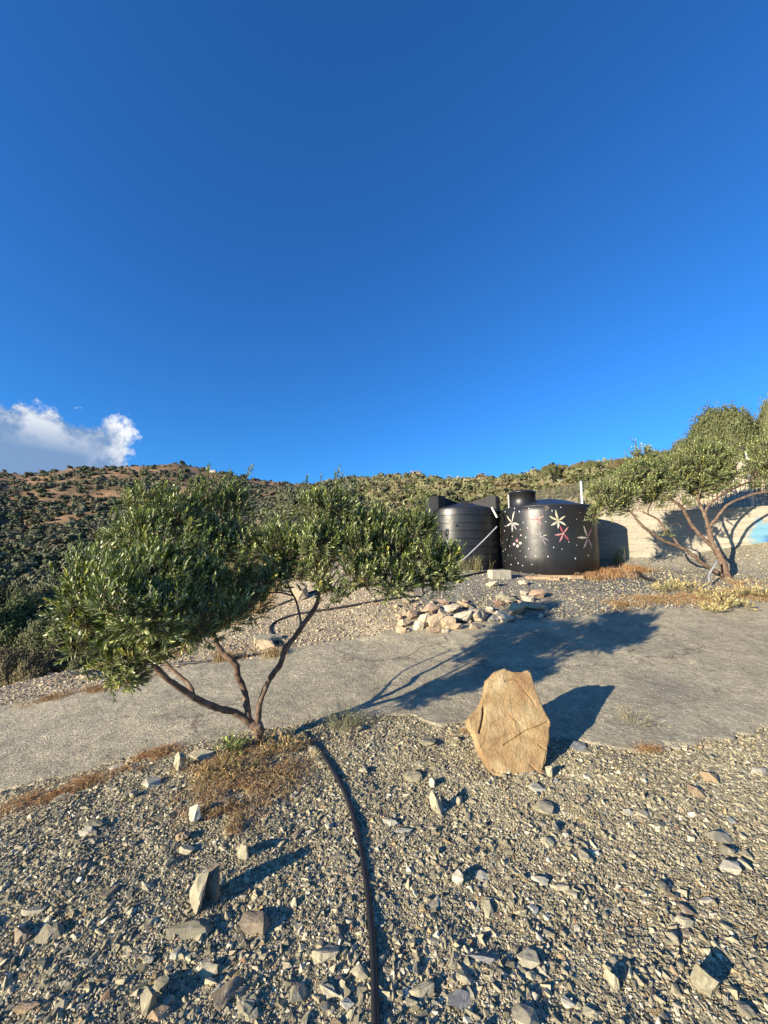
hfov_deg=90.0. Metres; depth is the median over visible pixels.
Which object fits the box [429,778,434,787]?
stone
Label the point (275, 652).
dry grass
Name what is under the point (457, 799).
stone
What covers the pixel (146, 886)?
stone
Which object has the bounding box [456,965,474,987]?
stone
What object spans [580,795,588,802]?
stone
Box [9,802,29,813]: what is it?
stone
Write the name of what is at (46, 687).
bank pebbles
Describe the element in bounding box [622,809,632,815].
stone
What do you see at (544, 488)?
shrub
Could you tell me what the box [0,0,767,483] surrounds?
sky
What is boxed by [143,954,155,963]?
stone
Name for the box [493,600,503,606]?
rock
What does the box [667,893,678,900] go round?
stone
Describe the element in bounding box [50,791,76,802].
stone
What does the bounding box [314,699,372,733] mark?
shrub
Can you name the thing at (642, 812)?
stone
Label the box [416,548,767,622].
terrace gravel
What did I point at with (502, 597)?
rock
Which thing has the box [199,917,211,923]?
stone
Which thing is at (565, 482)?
shrub
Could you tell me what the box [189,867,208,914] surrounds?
stone
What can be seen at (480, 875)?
stone
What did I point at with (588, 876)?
stone
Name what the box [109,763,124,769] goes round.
stone
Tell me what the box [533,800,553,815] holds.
stone
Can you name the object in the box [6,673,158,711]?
dry grass
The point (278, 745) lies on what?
dry weed
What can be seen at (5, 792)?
stone
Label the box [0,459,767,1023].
ground
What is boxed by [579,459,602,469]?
bush
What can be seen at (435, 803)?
stone
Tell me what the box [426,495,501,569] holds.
water tank
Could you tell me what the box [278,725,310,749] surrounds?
dry weed
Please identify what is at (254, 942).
stone
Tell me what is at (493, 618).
rock
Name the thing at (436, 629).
rock
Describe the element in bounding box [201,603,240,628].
bush
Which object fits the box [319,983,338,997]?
stone
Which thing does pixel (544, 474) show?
bush
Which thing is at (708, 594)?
dry weed
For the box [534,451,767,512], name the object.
wire fence
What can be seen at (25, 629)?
shrub
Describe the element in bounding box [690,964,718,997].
stone
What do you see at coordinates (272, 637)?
rock
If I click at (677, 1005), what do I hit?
stone
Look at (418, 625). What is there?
rock
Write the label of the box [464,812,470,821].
stone
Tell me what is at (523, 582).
rock
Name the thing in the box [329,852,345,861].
stone
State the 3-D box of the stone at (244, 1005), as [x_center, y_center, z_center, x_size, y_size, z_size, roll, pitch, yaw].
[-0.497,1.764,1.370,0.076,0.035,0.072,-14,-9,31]
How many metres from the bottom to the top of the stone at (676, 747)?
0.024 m
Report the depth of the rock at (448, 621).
5.83 m
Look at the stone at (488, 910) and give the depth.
1.74 m
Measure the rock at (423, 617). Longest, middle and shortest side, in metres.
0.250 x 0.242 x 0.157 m
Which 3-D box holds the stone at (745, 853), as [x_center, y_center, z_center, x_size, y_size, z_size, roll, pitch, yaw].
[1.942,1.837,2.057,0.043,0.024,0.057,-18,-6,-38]
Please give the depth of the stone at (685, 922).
1.68 m
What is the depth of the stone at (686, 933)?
1.63 m
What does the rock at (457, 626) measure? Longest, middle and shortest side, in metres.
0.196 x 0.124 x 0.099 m
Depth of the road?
4.27 m
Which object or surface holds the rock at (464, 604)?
on the ground at (730, 555)
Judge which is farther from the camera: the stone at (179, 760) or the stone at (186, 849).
the stone at (179, 760)
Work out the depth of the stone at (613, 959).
1.53 m
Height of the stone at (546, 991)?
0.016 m
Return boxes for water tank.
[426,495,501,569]
[500,490,599,574]
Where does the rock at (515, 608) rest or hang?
on the ground at (730, 555)
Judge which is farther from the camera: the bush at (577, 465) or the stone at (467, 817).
the bush at (577, 465)
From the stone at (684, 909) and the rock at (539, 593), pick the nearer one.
the stone at (684, 909)
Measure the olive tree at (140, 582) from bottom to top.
2.656 m
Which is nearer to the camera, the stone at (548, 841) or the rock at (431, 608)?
the stone at (548, 841)
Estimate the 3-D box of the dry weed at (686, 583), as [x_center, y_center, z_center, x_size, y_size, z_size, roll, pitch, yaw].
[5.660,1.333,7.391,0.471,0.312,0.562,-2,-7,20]
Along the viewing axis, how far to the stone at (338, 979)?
1.46 m
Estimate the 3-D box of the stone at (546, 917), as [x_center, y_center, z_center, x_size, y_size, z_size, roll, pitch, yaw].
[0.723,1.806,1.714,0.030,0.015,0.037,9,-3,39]
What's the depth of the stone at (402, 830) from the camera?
2.23 m
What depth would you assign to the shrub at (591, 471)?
22.28 m
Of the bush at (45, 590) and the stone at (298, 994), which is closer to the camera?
the stone at (298, 994)
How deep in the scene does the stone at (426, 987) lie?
1.42 m
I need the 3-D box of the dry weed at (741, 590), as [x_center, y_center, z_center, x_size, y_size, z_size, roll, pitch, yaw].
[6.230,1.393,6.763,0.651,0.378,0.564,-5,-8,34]
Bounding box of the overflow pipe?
[457,526,497,562]
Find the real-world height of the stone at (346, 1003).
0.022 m
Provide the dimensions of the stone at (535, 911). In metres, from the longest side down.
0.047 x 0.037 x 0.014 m
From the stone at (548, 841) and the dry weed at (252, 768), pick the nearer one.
the stone at (548, 841)
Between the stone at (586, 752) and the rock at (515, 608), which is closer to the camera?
the stone at (586, 752)
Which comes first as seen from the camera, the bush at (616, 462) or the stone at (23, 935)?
the stone at (23, 935)
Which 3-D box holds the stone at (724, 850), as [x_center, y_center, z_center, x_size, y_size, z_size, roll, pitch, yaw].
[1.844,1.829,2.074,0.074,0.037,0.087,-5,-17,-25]
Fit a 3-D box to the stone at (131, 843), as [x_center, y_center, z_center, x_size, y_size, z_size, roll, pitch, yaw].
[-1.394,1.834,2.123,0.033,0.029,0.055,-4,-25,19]
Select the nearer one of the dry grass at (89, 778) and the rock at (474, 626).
the dry grass at (89, 778)
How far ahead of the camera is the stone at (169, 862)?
1.99 m
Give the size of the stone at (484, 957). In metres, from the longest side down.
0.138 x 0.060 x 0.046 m
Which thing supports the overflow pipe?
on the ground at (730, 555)
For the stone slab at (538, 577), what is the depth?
8.13 m
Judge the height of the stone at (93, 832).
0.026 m
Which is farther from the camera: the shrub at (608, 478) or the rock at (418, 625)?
the shrub at (608, 478)
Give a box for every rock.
[79,672,94,678]
[253,634,281,643]
[256,639,275,649]
[292,584,308,601]
[396,626,406,632]
[397,619,410,626]
[402,598,412,603]
[406,609,418,619]
[413,621,424,629]
[418,613,430,626]
[422,603,439,613]
[427,612,443,627]
[427,627,441,632]
[437,599,448,604]
[438,609,446,615]
[441,616,455,627]
[442,604,459,612]
[450,623,462,628]
[454,610,471,622]
[458,601,474,607]
[469,623,482,629]
[471,609,487,620]
[485,581,498,586]
[488,615,499,621]
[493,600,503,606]
[494,610,513,622]
[495,593,516,601]
[506,602,523,614]
[517,600,545,609]
[518,580,527,584]
[520,590,528,594]
[521,595,533,601]
[528,589,545,597]
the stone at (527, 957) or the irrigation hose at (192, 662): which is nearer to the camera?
the stone at (527, 957)
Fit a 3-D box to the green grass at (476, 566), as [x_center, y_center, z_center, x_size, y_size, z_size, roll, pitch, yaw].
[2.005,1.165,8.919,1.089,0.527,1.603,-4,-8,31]
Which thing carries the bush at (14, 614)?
on the ground at (730, 555)
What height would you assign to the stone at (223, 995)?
0.048 m
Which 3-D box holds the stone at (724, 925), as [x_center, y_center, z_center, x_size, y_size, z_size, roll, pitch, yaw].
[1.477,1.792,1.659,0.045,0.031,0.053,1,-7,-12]
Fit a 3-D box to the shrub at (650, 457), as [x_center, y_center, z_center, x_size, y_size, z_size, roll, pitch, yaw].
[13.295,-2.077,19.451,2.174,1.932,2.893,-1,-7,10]
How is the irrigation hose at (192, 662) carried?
on the ground at (730, 555)
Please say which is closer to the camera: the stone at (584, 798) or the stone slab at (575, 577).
the stone at (584, 798)
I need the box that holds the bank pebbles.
[0,550,424,705]
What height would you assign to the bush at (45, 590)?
4.133 m
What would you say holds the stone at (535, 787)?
on the ground at (730, 555)
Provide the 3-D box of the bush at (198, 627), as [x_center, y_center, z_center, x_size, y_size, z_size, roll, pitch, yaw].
[-5.802,3.667,10.669,1.295,2.239,1.557,-4,-8,31]
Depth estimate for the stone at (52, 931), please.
1.62 m
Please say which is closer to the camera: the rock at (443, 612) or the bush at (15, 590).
the rock at (443, 612)
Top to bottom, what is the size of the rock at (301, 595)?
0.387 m
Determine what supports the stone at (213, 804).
on the dry grass at (240, 778)
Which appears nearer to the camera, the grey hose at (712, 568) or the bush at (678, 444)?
the grey hose at (712, 568)
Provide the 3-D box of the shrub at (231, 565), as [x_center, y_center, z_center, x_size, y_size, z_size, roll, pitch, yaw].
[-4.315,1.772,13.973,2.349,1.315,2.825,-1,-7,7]
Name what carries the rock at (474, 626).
on the road
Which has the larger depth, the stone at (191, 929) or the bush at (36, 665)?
the bush at (36, 665)
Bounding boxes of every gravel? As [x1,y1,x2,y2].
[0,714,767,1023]
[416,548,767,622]
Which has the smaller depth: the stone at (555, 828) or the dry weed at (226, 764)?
the stone at (555, 828)
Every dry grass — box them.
[0,727,666,818]
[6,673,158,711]
[158,735,328,835]
[163,565,305,662]
[574,562,660,581]
[596,575,767,611]
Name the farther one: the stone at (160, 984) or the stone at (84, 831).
the stone at (84, 831)
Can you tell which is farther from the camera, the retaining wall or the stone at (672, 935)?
the retaining wall
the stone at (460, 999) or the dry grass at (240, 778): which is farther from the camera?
the dry grass at (240, 778)
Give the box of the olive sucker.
[213,729,255,759]
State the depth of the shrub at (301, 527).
16.22 m
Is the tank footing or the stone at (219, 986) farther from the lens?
the tank footing
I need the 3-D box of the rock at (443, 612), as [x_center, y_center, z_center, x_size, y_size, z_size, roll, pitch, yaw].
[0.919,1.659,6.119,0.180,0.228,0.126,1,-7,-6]
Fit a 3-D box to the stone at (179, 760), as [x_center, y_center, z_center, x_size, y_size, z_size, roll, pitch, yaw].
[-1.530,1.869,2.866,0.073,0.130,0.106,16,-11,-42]
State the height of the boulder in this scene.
0.705 m
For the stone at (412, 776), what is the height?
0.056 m
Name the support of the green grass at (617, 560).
on the ground at (730, 555)
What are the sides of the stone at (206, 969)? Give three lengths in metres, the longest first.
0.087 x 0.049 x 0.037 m
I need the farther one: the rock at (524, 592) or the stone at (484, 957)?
the rock at (524, 592)
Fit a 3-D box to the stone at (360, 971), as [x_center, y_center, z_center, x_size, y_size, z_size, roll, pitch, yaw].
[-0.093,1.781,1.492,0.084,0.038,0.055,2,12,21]
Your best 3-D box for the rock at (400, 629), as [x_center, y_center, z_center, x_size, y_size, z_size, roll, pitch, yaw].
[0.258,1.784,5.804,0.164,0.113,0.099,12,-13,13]
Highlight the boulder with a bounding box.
[465,669,549,776]
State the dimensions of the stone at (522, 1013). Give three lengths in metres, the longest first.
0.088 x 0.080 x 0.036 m
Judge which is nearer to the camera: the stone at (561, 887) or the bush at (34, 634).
the stone at (561, 887)
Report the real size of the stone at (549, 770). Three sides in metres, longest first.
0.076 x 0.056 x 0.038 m
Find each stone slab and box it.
[525,576,550,579]
[548,577,559,580]
[568,576,583,578]
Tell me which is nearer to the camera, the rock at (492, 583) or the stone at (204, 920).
the stone at (204, 920)
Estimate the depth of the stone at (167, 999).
1.39 m
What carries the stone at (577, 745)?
on the ground at (730, 555)
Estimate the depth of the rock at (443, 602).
6.67 m
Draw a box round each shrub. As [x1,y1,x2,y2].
[5,609,79,656]
[221,537,283,566]
[224,550,289,573]
[282,515,343,545]
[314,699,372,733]
[500,502,507,510]
[526,483,573,499]
[529,482,557,499]
[554,477,576,491]
[566,472,609,493]
[574,466,616,478]
[592,472,624,484]
[594,467,625,476]
[617,705,657,726]
[626,449,659,470]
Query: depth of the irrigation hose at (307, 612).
6.89 m
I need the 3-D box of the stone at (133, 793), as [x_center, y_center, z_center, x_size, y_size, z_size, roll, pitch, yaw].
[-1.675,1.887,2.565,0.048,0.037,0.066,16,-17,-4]
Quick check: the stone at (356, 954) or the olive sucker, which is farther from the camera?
the olive sucker
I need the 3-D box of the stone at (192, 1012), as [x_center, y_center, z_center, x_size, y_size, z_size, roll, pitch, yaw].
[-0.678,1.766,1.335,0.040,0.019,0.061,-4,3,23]
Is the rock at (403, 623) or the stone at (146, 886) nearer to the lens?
the stone at (146, 886)
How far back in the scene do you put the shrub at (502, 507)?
16.91 m
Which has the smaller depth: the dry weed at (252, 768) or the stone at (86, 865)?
the stone at (86, 865)
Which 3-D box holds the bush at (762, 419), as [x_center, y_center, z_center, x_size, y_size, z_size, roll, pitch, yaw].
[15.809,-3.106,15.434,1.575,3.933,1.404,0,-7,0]
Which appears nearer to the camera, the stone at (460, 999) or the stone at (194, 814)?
the stone at (460, 999)
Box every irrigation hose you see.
[46,651,269,674]
[269,595,419,646]
[276,571,486,606]
[303,731,379,1023]
[635,570,682,584]
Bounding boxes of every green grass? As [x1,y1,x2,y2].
[459,551,492,572]
[606,543,625,565]
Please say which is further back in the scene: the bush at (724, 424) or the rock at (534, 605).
the bush at (724, 424)
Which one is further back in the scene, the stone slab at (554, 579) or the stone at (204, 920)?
the stone slab at (554, 579)
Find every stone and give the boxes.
[1,789,11,795]
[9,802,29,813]
[12,1000,40,1013]
[14,927,32,945]
[21,905,48,915]
[34,921,65,945]
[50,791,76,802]
[59,980,68,986]
[75,958,92,966]
[77,826,95,835]
[82,818,103,828]
[82,862,89,868]
[86,830,96,835]
[98,885,117,898]
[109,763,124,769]
[125,907,133,915]
[128,840,136,845]
[129,791,137,797]
[140,985,156,1017]
[141,777,160,787]
[142,881,154,890]
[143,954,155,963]
[147,1003,169,1022]
[153,975,168,993]
[162,994,174,1004]
[163,857,178,867]
[165,920,212,941]
[169,950,178,959]
[174,752,185,770]
[175,831,190,840]
[179,845,195,854]
[185,1007,197,1021]
[188,749,213,760]
[188,804,201,821]
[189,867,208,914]
[198,961,217,977]
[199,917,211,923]
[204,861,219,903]
[211,799,229,806]
[211,976,244,1011]
[212,983,223,992]
[234,992,254,1015]
[237,843,247,859]
[239,911,271,936]
[244,1007,257,1021]
[251,940,256,948]
[289,983,306,1001]
[292,829,302,839]
[300,1015,307,1023]
[308,745,315,751]
[310,944,338,962]
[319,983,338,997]
[325,823,334,828]
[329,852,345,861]
[335,975,342,983]
[337,866,345,876]
[340,996,353,1009]
[349,964,368,980]
[351,854,359,863]
[353,951,358,958]
[361,766,367,772]
[382,818,399,826]
[395,827,411,832]
[403,770,422,781]
[409,980,434,999]
[418,738,435,746]
[427,899,438,909]
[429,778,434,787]
[429,790,441,813]
[447,989,477,1012]
[451,869,462,884]
[453,796,462,803]
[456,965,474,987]
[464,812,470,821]
[467,952,499,963]
[474,870,488,882]
[483,899,493,919]
[506,915,513,922]
[511,1002,539,1023]
[516,947,539,970]
[520,967,527,979]
[525,970,535,980]
[528,782,545,793]
[530,875,548,885]
[532,905,537,914]
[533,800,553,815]
[536,820,546,825]
[540,837,553,846]
[543,913,549,920]
[544,987,550,997]
[545,766,552,776]
[550,884,568,891]
[552,822,559,832]
[560,930,566,936]
[561,995,574,1008]
[566,741,585,750]
[567,889,577,898]
[578,750,594,754]
[578,848,589,860]
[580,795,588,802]
[582,1005,602,1020]
[586,874,594,882]
[603,969,619,990]
[609,956,618,962]
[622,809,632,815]
[626,883,634,890]
[634,809,648,817]
[656,820,665,828]
[657,880,670,894]
[659,1010,669,1020]
[665,930,680,946]
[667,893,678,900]
[671,745,680,749]
[672,1002,681,1008]
[674,915,693,928]
[676,901,696,914]
[681,930,692,937]
[687,784,705,797]
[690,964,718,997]
[698,897,712,903]
[699,771,719,782]
[703,831,731,844]
[718,844,735,855]
[718,920,733,931]
[719,860,741,874]
[726,816,736,823]
[736,1000,756,1016]
[737,857,753,870]
[739,850,752,859]
[751,767,766,774]
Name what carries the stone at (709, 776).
on the ground at (730, 555)
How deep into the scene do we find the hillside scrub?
138.54 m
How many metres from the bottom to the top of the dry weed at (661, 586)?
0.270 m
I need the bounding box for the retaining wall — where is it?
[597,506,767,557]
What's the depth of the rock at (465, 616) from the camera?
6.01 m
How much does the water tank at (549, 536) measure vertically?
2.034 m
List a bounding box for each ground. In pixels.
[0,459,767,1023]
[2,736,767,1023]
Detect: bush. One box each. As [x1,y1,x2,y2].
[0,576,29,607]
[0,586,49,651]
[0,639,34,686]
[4,570,63,611]
[8,640,70,684]
[21,607,94,659]
[62,635,111,671]
[150,610,202,648]
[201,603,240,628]
[537,471,548,479]
[540,464,558,476]
[568,462,580,470]
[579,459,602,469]
[609,457,626,468]
[655,437,687,462]
[680,399,763,460]
[754,392,767,452]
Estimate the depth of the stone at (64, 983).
1.44 m
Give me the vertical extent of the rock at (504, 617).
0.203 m
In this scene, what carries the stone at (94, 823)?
on the ground at (730, 555)
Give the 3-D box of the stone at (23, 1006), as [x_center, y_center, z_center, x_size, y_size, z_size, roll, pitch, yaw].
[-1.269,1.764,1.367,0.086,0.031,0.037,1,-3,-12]
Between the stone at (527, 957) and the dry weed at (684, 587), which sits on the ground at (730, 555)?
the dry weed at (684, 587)
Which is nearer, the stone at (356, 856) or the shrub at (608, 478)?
the stone at (356, 856)
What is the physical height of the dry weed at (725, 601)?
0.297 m
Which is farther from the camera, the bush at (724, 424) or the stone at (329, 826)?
the bush at (724, 424)
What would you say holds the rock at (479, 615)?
on the ground at (730, 555)
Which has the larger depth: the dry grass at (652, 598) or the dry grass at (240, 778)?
the dry grass at (652, 598)
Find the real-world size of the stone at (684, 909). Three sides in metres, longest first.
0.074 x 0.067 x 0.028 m
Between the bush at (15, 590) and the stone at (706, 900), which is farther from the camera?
the bush at (15, 590)
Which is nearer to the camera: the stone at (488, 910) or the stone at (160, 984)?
the stone at (160, 984)
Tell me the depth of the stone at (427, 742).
3.13 m
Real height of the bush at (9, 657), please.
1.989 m
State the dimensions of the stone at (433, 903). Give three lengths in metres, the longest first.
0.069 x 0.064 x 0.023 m
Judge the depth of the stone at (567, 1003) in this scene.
1.38 m
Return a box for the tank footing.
[538,575,583,577]
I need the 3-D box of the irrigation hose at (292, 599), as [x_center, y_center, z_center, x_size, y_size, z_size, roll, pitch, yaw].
[0.244,1.581,7.965,4.772,0.677,0.627,2,-7,-16]
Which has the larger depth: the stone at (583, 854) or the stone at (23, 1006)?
the stone at (583, 854)
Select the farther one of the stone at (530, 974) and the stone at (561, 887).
the stone at (561, 887)
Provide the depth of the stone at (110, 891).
1.82 m
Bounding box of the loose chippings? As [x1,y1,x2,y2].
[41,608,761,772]
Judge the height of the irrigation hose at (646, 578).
0.337 m
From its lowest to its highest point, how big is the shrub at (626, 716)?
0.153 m
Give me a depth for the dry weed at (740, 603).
6.32 m
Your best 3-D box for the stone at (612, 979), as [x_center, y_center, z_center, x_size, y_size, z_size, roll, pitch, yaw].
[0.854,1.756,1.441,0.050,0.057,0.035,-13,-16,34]
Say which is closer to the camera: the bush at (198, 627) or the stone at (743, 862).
the stone at (743, 862)
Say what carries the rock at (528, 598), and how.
on the ground at (730, 555)
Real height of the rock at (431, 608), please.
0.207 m
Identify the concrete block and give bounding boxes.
[487,570,511,579]
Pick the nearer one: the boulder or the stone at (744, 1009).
the stone at (744, 1009)
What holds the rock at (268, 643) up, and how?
on the ground at (730, 555)
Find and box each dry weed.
[188,762,229,790]
[191,747,244,772]
[214,754,258,784]
[254,726,277,748]
[259,733,302,754]
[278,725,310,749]
[648,578,677,592]
[663,575,694,588]
[670,577,711,593]
[693,587,734,599]
[698,601,728,612]
[700,592,741,608]
[715,581,761,596]
[724,597,756,609]
[743,580,767,597]
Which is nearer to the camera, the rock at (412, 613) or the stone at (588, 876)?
the stone at (588, 876)
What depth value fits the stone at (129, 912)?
1.71 m
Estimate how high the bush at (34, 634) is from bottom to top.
2.177 m
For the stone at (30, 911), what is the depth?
1.72 m
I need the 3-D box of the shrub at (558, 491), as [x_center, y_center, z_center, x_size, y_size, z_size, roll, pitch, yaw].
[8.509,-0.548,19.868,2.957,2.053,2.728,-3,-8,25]
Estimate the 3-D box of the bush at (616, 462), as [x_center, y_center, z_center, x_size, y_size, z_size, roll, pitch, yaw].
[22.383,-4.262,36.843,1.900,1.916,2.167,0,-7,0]
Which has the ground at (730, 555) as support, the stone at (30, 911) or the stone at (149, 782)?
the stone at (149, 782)
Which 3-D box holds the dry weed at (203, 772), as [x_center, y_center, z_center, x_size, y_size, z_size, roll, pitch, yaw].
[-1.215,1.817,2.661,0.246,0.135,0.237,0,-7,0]
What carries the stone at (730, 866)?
on the ground at (730, 555)
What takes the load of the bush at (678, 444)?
on the ground at (730, 555)
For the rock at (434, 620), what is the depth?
5.82 m
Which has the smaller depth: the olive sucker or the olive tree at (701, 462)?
the olive sucker
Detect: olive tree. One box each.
[34,463,467,745]
[582,422,767,577]
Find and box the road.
[0,601,767,791]
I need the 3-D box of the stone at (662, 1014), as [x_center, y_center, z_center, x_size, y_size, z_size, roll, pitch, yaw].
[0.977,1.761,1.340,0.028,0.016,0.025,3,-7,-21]
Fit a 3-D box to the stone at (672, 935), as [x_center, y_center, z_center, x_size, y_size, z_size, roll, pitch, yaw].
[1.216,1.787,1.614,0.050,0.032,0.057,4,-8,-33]
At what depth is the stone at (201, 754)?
3.01 m
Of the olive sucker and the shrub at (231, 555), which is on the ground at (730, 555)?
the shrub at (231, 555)
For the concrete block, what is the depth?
8.09 m
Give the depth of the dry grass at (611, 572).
8.46 m
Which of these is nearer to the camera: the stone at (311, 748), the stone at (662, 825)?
the stone at (662, 825)
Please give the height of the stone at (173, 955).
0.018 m
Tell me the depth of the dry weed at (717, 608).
6.16 m
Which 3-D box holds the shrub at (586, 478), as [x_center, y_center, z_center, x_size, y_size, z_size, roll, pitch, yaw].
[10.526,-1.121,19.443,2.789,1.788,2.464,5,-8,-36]
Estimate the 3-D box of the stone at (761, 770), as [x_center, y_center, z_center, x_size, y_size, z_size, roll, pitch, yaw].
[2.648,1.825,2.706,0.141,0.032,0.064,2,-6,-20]
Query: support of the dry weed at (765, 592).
on the ground at (730, 555)
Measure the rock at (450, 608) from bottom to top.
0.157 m
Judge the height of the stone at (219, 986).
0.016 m
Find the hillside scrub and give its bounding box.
[0,449,658,594]
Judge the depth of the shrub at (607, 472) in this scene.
19.09 m
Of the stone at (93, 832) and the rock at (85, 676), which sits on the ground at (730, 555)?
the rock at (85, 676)
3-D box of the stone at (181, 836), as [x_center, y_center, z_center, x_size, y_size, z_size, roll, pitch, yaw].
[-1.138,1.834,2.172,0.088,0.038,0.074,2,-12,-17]
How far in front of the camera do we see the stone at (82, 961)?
1.51 m
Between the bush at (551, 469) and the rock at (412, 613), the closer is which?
the rock at (412, 613)
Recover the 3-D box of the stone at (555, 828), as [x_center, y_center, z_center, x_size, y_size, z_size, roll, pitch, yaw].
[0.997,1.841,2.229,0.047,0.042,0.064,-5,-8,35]
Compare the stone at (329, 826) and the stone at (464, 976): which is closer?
the stone at (464, 976)
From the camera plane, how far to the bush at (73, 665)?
8.81 m
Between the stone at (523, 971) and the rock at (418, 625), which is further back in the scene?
the rock at (418, 625)
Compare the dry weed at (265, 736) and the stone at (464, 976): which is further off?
the dry weed at (265, 736)
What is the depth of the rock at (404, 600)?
6.80 m
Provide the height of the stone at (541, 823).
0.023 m
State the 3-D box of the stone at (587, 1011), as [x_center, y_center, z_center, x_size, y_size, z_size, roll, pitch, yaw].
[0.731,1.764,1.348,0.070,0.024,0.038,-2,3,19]
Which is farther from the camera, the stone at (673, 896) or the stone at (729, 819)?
the stone at (729, 819)
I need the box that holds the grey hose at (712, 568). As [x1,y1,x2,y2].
[708,560,717,581]
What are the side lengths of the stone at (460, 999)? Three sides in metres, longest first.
0.121 x 0.061 x 0.054 m
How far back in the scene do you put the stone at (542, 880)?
1.89 m
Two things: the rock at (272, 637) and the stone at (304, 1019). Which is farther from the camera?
the rock at (272, 637)

